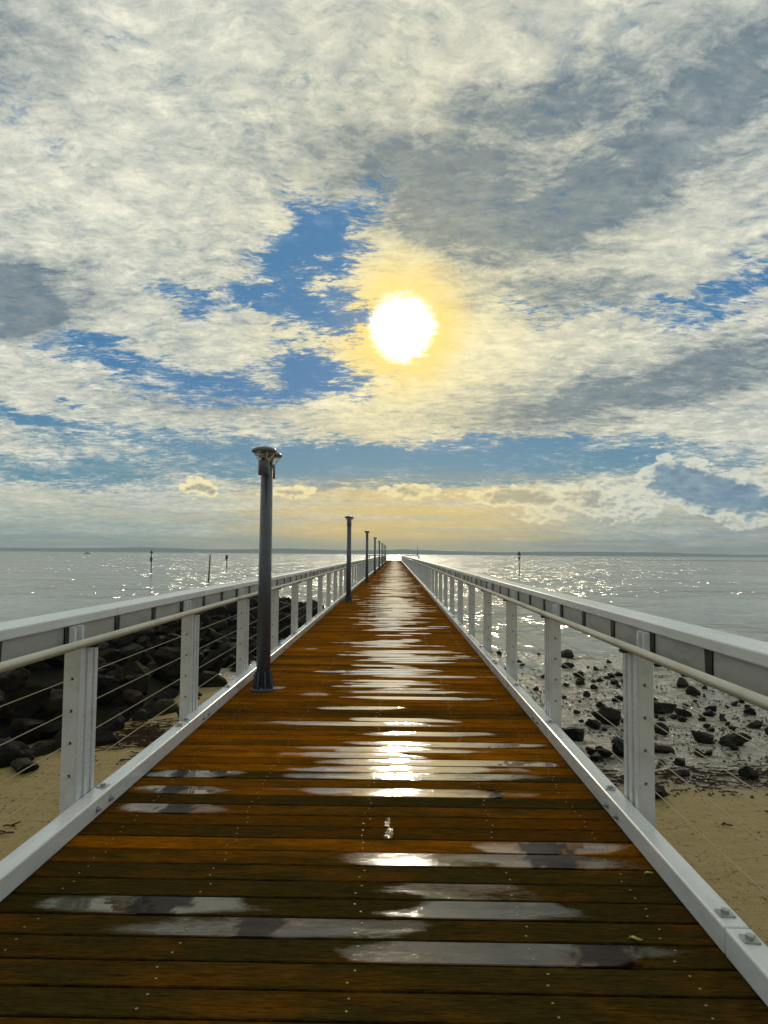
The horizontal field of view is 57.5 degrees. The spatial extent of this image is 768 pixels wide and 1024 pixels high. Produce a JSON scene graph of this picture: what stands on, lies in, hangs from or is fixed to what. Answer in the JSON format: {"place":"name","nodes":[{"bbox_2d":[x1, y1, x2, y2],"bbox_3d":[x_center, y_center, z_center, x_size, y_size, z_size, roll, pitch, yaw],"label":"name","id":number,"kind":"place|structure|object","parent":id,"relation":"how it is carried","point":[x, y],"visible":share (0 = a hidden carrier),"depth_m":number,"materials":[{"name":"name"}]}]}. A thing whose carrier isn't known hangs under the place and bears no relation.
{"place":"outdoors","nodes":[
{"label":"outdoors","id":0,"kind":"place"},
{"bbox_2d":[0,551,767,674],"bbox_3d":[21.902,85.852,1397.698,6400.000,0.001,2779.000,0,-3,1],"label":"sea","id":1,"kind":"structure","parent":0,"point":[727,594],"depth_m":73.37,"materials":[{"name":"liquid"}]},
{"bbox_2d":[208,555,210,582],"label":"channel marker","id":2,"kind":"object","parent":1,"relation":"in","point":[209,568],"visible":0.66,"depth_m":68.01,"materials":[{"name":"paint"}]},
{"bbox_2d":[0,650,767,946],"bbox_3d":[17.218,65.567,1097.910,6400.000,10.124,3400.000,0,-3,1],"label":"beach","id":3,"kind":"structure","parent":0,"point":[729,883],"depth_m":8.44,"materials":[{"name":"sand"}]},
{"bbox_2d":[10,758,38,773],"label":"rock","id":4,"kind":"object","parent":3,"relation":"on","point":[19,765],"visible":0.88,"depth_m":8.78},
{"bbox_2d":[0,616,305,740],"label":"rubble bank","id":5,"kind":"structure","parent":3,"relation":"on","point":[44,673],"depth_m":12.23,"materials":[{"name":"stone"}]},
{"bbox_2d":[0,690,6,702],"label":"boulder","id":6,"kind":"object","parent":5,"relation":"on","point":[2,694],"visible":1,"depth_m":10.61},
{"bbox_2d":[0,667,30,692],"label":"boulder","id":7,"kind":"object","parent":5,"relation":"on","point":[13,679],"visible":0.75,"depth_m":11.20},
{"bbox_2d":[0,737,35,767],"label":"boulder","id":8,"kind":"object","parent":5,"relation":"on","point":[11,750],"visible":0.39,"depth_m":9.09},
{"bbox_2d":[0,686,51,722],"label":"boulder","id":9,"kind":"object","parent":5,"relation":"on","point":[30,706],"visible":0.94,"depth_m":10.50,"materials":[{"name":"stone"}]},
{"bbox_2d":[10,718,46,744],"bbox_3d":[-5.144,3.213,10.120,0.519,0.436,0.563,-5,-27,6],"label":"boulder","id":10,"kind":"object","parent":5,"relation":"on","point":[19,726],"visible":0.85,"depth_m":9.96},
{"bbox_2d":[22,660,43,670],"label":"boulder","id":11,"kind":"object","parent":5,"relation":"on","point":[36,666],"visible":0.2,"depth_m":12.22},
{"bbox_2d":[31,740,61,756],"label":"boulder","id":12,"kind":"object","parent":5,"relation":"on","point":[43,748],"visible":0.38,"depth_m":9.62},
{"bbox_2d":[32,688,62,722],"bbox_3d":[-5.164,3.099,11.005,0.674,0.579,0.992,20,15,36],"label":"boulder","id":13,"kind":"object","parent":5,"relation":"on","point":[52,708],"visible":0.23,"depth_m":10.71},
{"bbox_2d":[38,680,63,689],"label":"boulder","id":14,"kind":"object","parent":5,"relation":"on","point":[53,683],"visible":0.12,"depth_m":11.42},
{"bbox_2d":[43,719,61,734],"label":"boulder","id":15,"kind":"object","parent":5,"relation":"on","point":[54,727],"visible":0.18,"depth_m":10.36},
{"bbox_2d":[43,655,64,668],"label":"boulder","id":16,"kind":"object","parent":5,"relation":"on","point":[56,662],"visible":0.31,"depth_m":12.58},
{"bbox_2d":[52,723,119,746],"bbox_3d":[-4.340,3.402,10.146,0.905,0.692,0.586,2,-4,-28],"label":"boulder","id":17,"kind":"object","parent":5,"relation":"on","point":[104,736],"visible":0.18,"depth_m":10.09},
{"bbox_2d":[98,654,106,662],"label":"boulder","id":18,"kind":"object","parent":5,"relation":"on","point":[101,659],"visible":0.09,"depth_m":13.21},
{"bbox_2d":[98,642,107,651],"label":"boulder","id":19,"kind":"object","parent":5,"relation":"on","point":[104,645],"visible":0.38,"depth_m":14.16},
{"bbox_2d":[98,663,115,674],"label":"boulder","id":20,"kind":"object","parent":5,"relation":"on","point":[110,667],"visible":0.39,"depth_m":12.94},
{"bbox_2d":[97,674,122,703],"bbox_3d":[-4.872,3.024,11.970,0.831,0.476,0.501,29,-30,-29],"label":"boulder","id":21,"kind":"object","parent":5,"relation":"on","point":[106,684],"visible":0.63,"depth_m":11.87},
{"bbox_2d":[98,648,122,661],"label":"boulder","id":22,"kind":"object","parent":5,"relation":"on","point":[107,655],"visible":0.52,"depth_m":13.62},
{"bbox_2d":[101,710,125,731],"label":"boulder","id":23,"kind":"object","parent":5,"relation":"on","point":[116,723],"visible":0.46,"depth_m":10.97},
{"bbox_2d":[105,667,123,688],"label":"boulder","id":24,"kind":"object","parent":5,"relation":"on","point":[117,673],"visible":0.34,"depth_m":12.59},
{"bbox_2d":[105,631,138,648],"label":"boulder","id":25,"kind":"object","parent":5,"relation":"on","point":[123,641],"visible":0.45,"depth_m":15.06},
{"bbox_2d":[114,705,130,721],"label":"boulder","id":26,"kind":"object","parent":5,"relation":"on","point":[126,715],"visible":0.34,"depth_m":11.48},
{"bbox_2d":[123,675,133,684],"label":"boulder","id":27,"kind":"object","parent":5,"relation":"on","point":[126,678],"visible":0.28,"depth_m":12.79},
{"bbox_2d":[112,643,150,666],"bbox_3d":[-5.298,3.130,14.533,1.333,0.805,0.714,-2,-4,41],"label":"boulder","id":28,"kind":"object","parent":5,"relation":"on","point":[133,649],"visible":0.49,"depth_m":14.26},
{"bbox_2d":[125,657,140,665],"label":"boulder","id":29,"kind":"object","parent":5,"relation":"on","point":[130,661],"visible":0.63,"depth_m":14.01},
{"bbox_2d":[121,689,144,708],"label":"boulder","id":30,"kind":"object","parent":5,"relation":"on","point":[131,697],"visible":0.97,"depth_m":12.12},
{"bbox_2d":[120,674,149,696],"bbox_3d":[-4.433,3.151,12.601,0.357,0.438,0.560,-1,-4,24],"label":"boulder","id":31,"kind":"object","parent":5,"relation":"on","point":[141,684],"visible":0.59,"depth_m":12.53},
{"bbox_2d":[121,660,150,676],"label":"boulder","id":32,"kind":"object","parent":5,"relation":"on","point":[136,667],"visible":0.51,"depth_m":13.42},
{"bbox_2d":[133,628,152,643],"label":"boulder","id":33,"kind":"object","parent":5,"relation":"on","point":[148,632],"visible":0.47,"depth_m":16.53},
{"bbox_2d":[137,636,149,645],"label":"boulder","id":34,"kind":"object","parent":5,"relation":"on","point":[142,640],"visible":0.62,"depth_m":15.95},
{"bbox_2d":[132,708,157,721],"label":"boulder","id":35,"kind":"object","parent":5,"relation":"on","point":[143,714],"visible":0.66,"depth_m":11.67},
{"bbox_2d":[147,644,155,656],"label":"boulder","id":36,"kind":"object","parent":5,"relation":"on","point":[152,650],"visible":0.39,"depth_m":15.51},
{"bbox_2d":[149,628,155,641],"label":"boulder","id":37,"kind":"object","parent":5,"relation":"on","point":[151,637],"visible":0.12,"depth_m":17.10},
{"bbox_2d":[130,699,178,718],"bbox_3d":[-3.892,3.461,12.103,0.610,0.384,1.149,0,-5,31],"label":"boulder","id":38,"kind":"object","parent":5,"relation":"on","point":[158,706],"visible":0.51,"depth_m":12.03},
{"bbox_2d":[151,635,168,649],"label":"boulder","id":39,"kind":"object","parent":5,"relation":"on","point":[159,637],"visible":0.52,"depth_m":16.66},
{"bbox_2d":[154,637,167,648],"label":"boulder","id":40,"kind":"object","parent":5,"relation":"on","point":[162,640],"visible":0.79,"depth_m":16.37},
{"bbox_2d":[155,626,174,636],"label":"boulder","id":41,"kind":"object","parent":5,"relation":"on","point":[165,629],"visible":0.51,"depth_m":17.56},
{"bbox_2d":[151,661,180,682],"bbox_3d":[-4.428,3.277,14.278,0.715,0.418,0.570,-2,-15,-10],"label":"boulder","id":42,"kind":"object","parent":5,"relation":"on","point":[170,673],"visible":0.76,"depth_m":14.13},
{"bbox_2d":[152,647,180,665],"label":"boulder","id":43,"kind":"object","parent":5,"relation":"on","point":[162,656],"visible":0.73,"depth_m":15.38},
{"bbox_2d":[153,688,179,701],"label":"boulder","id":44,"kind":"object","parent":5,"relation":"on","point":[165,693],"visible":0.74,"depth_m":12.80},
{"bbox_2d":[163,619,178,625],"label":"boulder","id":45,"kind":"object","parent":5,"relation":"on","point":[174,622],"visible":0.17,"depth_m":18.75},
{"bbox_2d":[167,623,178,628],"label":"boulder","id":46,"kind":"object","parent":5,"relation":"on","point":[172,625],"visible":0.48,"depth_m":18.47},
{"bbox_2d":[172,678,179,690],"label":"boulder","id":47,"kind":"object","parent":5,"relation":"on","point":[176,685],"visible":0.38,"depth_m":13.64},
{"bbox_2d":[172,627,180,634],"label":"boulder","id":48,"kind":"object","parent":5,"relation":"on","point":[177,631],"visible":0.41,"depth_m":18.18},
{"bbox_2d":[163,632,202,646],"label":"boulder","id":49,"kind":"object","parent":5,"relation":"on","point":[175,642],"visible":0.29,"depth_m":17.00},
{"bbox_2d":[173,658,204,673],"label":"boulder","id":50,"kind":"object","parent":5,"relation":"on","point":[201,669],"visible":0.05,"depth_m":14.99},
{"bbox_2d":[180,646,204,663],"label":"boulder","id":51,"kind":"object","parent":5,"relation":"on","point":[201,657],"visible":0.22,"depth_m":16.42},
{"bbox_2d":[199,637,209,647],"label":"boulder","id":52,"kind":"object","parent":5,"relation":"on","point":[205,641],"visible":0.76,"depth_m":18.31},
{"bbox_2d":[202,615,210,626],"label":"boulder","id":53,"kind":"object","parent":5,"relation":"on","point":[206,621],"visible":0.4,"depth_m":20.68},
{"bbox_2d":[200,651,222,673],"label":"boulder","id":54,"kind":"object","parent":5,"relation":"on","point":[215,664],"visible":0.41,"depth_m":15.85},
{"bbox_2d":[198,671,227,687],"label":"boulder","id":55,"kind":"object","parent":5,"relation":"on","point":[218,680],"visible":0.38,"depth_m":14.49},
{"bbox_2d":[201,615,226,626],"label":"boulder","id":56,"kind":"object","parent":5,"relation":"on","point":[219,617],"visible":0.31,"depth_m":21.14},
{"bbox_2d":[204,619,227,632],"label":"boulder","id":57,"kind":"object","parent":5,"relation":"on","point":[221,625],"visible":0.62,"depth_m":20.30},
{"bbox_2d":[203,605,229,619],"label":"boulder","id":58,"kind":"object","parent":5,"relation":"on","point":[224,610],"visible":0.23,"depth_m":21.90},
{"bbox_2d":[210,639,222,649],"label":"boulder","id":59,"kind":"object","parent":5,"relation":"on","point":[214,645],"visible":0.87,"depth_m":18.29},
{"bbox_2d":[206,627,232,643],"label":"boulder","id":60,"kind":"object","parent":5,"relation":"on","point":[212,635],"visible":0.58,"depth_m":19.33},
{"bbox_2d":[217,642,230,657],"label":"boulder","id":61,"kind":"object","parent":5,"relation":"on","point":[223,648],"visible":0.72,"depth_m":18.02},
{"bbox_2d":[219,630,236,637],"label":"boulder","id":62,"kind":"object","parent":5,"relation":"on","point":[225,632],"visible":0.24,"depth_m":19.82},
{"bbox_2d":[221,654,235,667],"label":"boulder","id":63,"kind":"object","parent":5,"relation":"on","point":[229,660],"visible":0.39,"depth_m":17.04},
{"bbox_2d":[225,602,236,618],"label":"boulder","id":64,"kind":"object","parent":5,"relation":"on","point":[232,607],"visible":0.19,"depth_m":23.74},
{"bbox_2d":[226,625,236,634],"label":"boulder","id":65,"kind":"object","parent":5,"relation":"on","point":[232,628],"visible":0.44,"depth_m":21.21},
{"bbox_2d":[227,618,236,626],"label":"boulder","id":66,"kind":"object","parent":5,"relation":"on","point":[231,622],"visible":0.41,"depth_m":22.10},
{"bbox_2d":[229,642,236,655],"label":"boulder","id":67,"kind":"object","parent":5,"relation":"on","point":[233,650],"visible":0.23,"depth_m":18.26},
{"bbox_2d":[248,645,254,655],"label":"boulder","id":68,"kind":"object","parent":5,"relation":"on","point":[251,648],"visible":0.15,"depth_m":19.18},
{"bbox_2d":[249,615,256,621],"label":"boulder","id":69,"kind":"object","parent":5,"relation":"on","point":[252,618],"visible":0.42,"depth_m":24.33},
{"bbox_2d":[250,643,256,654],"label":"boulder","id":70,"kind":"object","parent":5,"relation":"on","point":[255,646],"visible":0.23,"depth_m":19.89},
{"bbox_2d":[251,608,257,618],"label":"boulder","id":71,"kind":"object","parent":5,"relation":"on","point":[255,613],"visible":0.08,"depth_m":25.88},
{"bbox_2d":[278,628,283,640],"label":"boulder","id":72,"kind":"object","parent":5,"relation":"on","point":[280,634],"visible":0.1,"depth_m":23.04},
{"bbox_2d":[278,613,286,625],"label":"boulder","id":73,"kind":"object","parent":5,"relation":"on","point":[281,620],"visible":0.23,"depth_m":26.08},
{"bbox_2d":[282,627,290,637],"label":"boulder","id":74,"kind":"object","parent":5,"relation":"on","point":[287,631],"visible":0.35,"depth_m":24.76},
{"bbox_2d":[281,611,298,627],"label":"boulder","id":75,"kind":"object","parent":5,"relation":"on","point":[288,619],"visible":0.34,"depth_m":27.44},
{"bbox_2d":[298,617,304,627],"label":"boulder","id":76,"kind":"object","parent":5,"relation":"on","point":[301,621],"visible":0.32,"depth_m":27.89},
{"bbox_2d":[304,606,317,615],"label":"boulder","id":77,"kind":"object","parent":5,"relation":"on","point":[314,612],"visible":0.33,"depth_m":33.19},
{"bbox_2d":[0,560,767,1023],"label":"pier","id":78,"kind":"structure","parent":3,"relation":"on","point":[396,796],"depth_m":3.37,"materials":[{"name":"brown wood"}]},
{"bbox_2d":[0,555,383,822],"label":"railing","id":79,"kind":"object","parent":78,"relation":"attached to","point":[76,637],"visible":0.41,"depth_m":4.64,"materials":[{"name":"white"}]},
{"bbox_2d":[251,446,281,691],"bbox_3d":[-1.354,0.642,7.978,0.282,2.736,0.662,0,-3,1],"label":"street lamp","id":80,"kind":"object","parent":78,"relation":"on","point":[263,681],"visible":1,"depth_m":7.90,"materials":[{"name":"metal"}]},
{"bbox_2d":[344,516,353,601],"bbox_3d":[-1.127,1.500,22.451,0.282,2.736,0.662,0,-3,1],"label":"street lamp","id":81,"kind":"object","parent":78,"relation":"on","point":[348,597],"visible":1,"depth_m":22.37,"materials":[{"name":"metal"}]},
{"bbox_2d":[364,531,369,582],"bbox_3d":[-0.900,2.358,36.924,0.282,2.736,0.662,0,-3,1],"label":"street lamp","id":82,"kind":"object","parent":78,"relation":"on","point":[366,569],"visible":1,"depth_m":36.83,"materials":[{"name":"metal"}]},
{"bbox_2d":[373,537,376,574],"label":"street lamp","id":83,"kind":"object","parent":78,"relation":"on","point":[374,572],"visible":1,"depth_m":51.31,"materials":[{"name":"metal"}]},
{"bbox_2d":[378,541,380,569],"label":"street lamp","id":84,"kind":"object","parent":78,"relation":"on","point":[379,557],"visible":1,"depth_m":65.79,"materials":[{"name":"metal"}]},
{"bbox_2d":[381,543,382,566],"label":"street lamp","id":85,"kind":"object","parent":78,"relation":"on","point":[382,556],"visible":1,"depth_m":80.27,"materials":[{"name":"metal"}]},
{"bbox_2d":[402,555,767,895],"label":"railing","id":86,"kind":"object","parent":78,"relation":"attached to","point":[734,665],"visible":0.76,"depth_m":4.13,"materials":[{"name":"white"}]},
{"bbox_2d":[0,718,767,833],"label":"seaweed","id":87,"kind":"object","parent":3,"relation":"on","point":[147,734],"visible":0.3,"depth_m":9.16,"materials":[{"name":"plant"}]},
{"bbox_2d":[4,668,767,899],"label":"pebbles","id":88,"kind":"object","parent":3,"relation":"on","point":[693,776],"visible":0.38,"depth_m":11.28,"materials":[{"name":"stone"}]},
{"bbox_2d":[673,708,691,716],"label":"rock","id":89,"kind":"object","parent":88,"relation":"on","point":[682,712],"visible":0.78,"depth_m":12.81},
{"bbox_2d":[677,677,689,687],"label":"rock","id":90,"kind":"object","parent":88,"relation":"on","point":[682,682],"visible":0.88,"depth_m":15.67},
{"bbox_2d":[561,649,573,657],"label":"rock","id":91,"kind":"object","parent":3,"relation":"on","point":[567,653],"visible":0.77,"depth_m":20.31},
{"bbox_2d":[561,662,574,667],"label":"rock","id":92,"kind":"object","parent":3,"relation":"on","point":[569,665],"visible":0.83,"depth_m":18.47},
{"bbox_2d":[561,726,584,740],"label":"rock","id":93,"kind":"object","parent":3,"relation":"on","point":[573,733],"visible":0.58,"depth_m":10.79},
{"bbox_2d":[572,671,583,677],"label":"rock","id":94,"kind":"object","parent":3,"relation":"on","point":[581,673],"visible":0.84,"depth_m":17.02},
{"bbox_2d":[575,677,584,684],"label":"rock","id":95,"kind":"object","parent":3,"relation":"on","point":[580,681],"visible":0.84,"depth_m":15.88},
{"bbox_2d":[588,719,600,729],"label":"rock","id":96,"kind":"object","parent":3,"relation":"on","point":[594,724],"visible":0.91,"depth_m":11.61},
{"bbox_2d":[590,752,603,761],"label":"rock","id":97,"kind":"object","parent":3,"relation":"on","point":[596,756],"visible":0.88,"depth_m":9.40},
{"bbox_2d":[587,748,614,757],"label":"rock","id":98,"kind":"object","parent":3,"relation":"on","point":[604,752],"visible":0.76,"depth_m":9.60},
{"bbox_2d":[591,707,620,725],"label":"rock","id":99,"kind":"object","parent":3,"relation":"on","point":[612,715],"visible":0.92,"depth_m":12.01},
{"bbox_2d":[612,736,623,756],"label":"rock","id":100,"kind":"object","parent":3,"relation":"on","point":[618,746],"visible":0.51,"depth_m":9.70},
{"bbox_2d":[654,722,668,734],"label":"rock","id":101,"kind":"object","parent":3,"relation":"on","point":[658,730],"visible":0.79,"depth_m":11.37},
{"bbox_2d":[655,784,667,799],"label":"rock","id":102,"kind":"object","parent":3,"relation":"on","point":[660,791],"visible":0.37,"depth_m":7.88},
{"bbox_2d":[654,743,674,752],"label":"rock","id":103,"kind":"object","parent":3,"relation":"on","point":[659,748],"visible":0.81,"depth_m":10.02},
{"bbox_2d":[654,701,676,713],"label":"rock","id":104,"kind":"object","parent":3,"relation":"on","point":[662,708],"visible":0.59,"depth_m":13.16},
{"bbox_2d":[674,757,685,765],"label":"rock","id":105,"kind":"object","parent":3,"relation":"on","point":[678,761],"visible":0.88,"depth_m":9.32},
{"bbox_2d":[674,769,689,776],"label":"rock","id":106,"kind":"object","parent":3,"relation":"on","point":[682,772],"visible":0.91,"depth_m":8.75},
{"bbox_2d":[678,715,687,721],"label":"rock","id":107,"kind":"object","parent":3,"relation":"on","point":[682,719],"visible":0.98,"depth_m":12.34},
{"bbox_2d":[685,685,700,695],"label":"rock","id":108,"kind":"object","parent":3,"relation":"on","point":[690,690],"visible":0.78,"depth_m":14.78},
{"bbox_2d":[694,748,705,757],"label":"rock","id":109,"kind":"object","parent":3,"relation":"on","point":[698,754],"visible":0.8,"depth_m":9.84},
{"bbox_2d":[691,730,713,743],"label":"rock","id":110,"kind":"object","parent":3,"relation":"on","point":[703,737],"visible":0.92,"depth_m":10.74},
{"bbox_2d":[703,709,714,716],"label":"rock","id":111,"kind":"object","parent":3,"relation":"on","point":[709,712],"visible":0.89,"depth_m":12.87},
{"bbox_2d":[704,705,716,711],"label":"rock","id":112,"kind":"object","parent":3,"relation":"on","point":[713,708],"visible":0.8,"depth_m":13.38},
{"bbox_2d":[729,743,738,750],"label":"rock","id":113,"kind":"object","parent":3,"relation":"on","point":[732,746],"visible":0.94,"depth_m":10.27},
{"bbox_2d":[718,732,751,746],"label":"rock","id":114,"kind":"object","parent":3,"relation":"on","point":[730,739],"visible":0.77,"depth_m":10.54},
{"bbox_2d":[738,766,758,779],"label":"rock","id":115,"kind":"object","parent":3,"relation":"on","point":[748,772],"visible":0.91,"depth_m":8.68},
{"bbox_2d":[743,707,756,714],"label":"rock","id":116,"kind":"object","parent":3,"relation":"on","point":[750,710],"visible":0.84,"depth_m":13.10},
{"bbox_2d":[747,720,762,728],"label":"rock","id":117,"kind":"object","parent":3,"relation":"on","point":[756,724],"visible":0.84,"depth_m":11.76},
{"bbox_2d":[0,547,767,556],"bbox_3d":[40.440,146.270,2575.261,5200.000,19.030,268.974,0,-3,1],"label":"hills","id":118,"kind":"structure","parent":0,"point":[303,551],"depth_m":2483.14,"materials":[{"name":"grey"}]},
{"bbox_2d":[0,0,767,554],"label":"sky","id":119,"kind":"structure","parent":0,"point":[479,275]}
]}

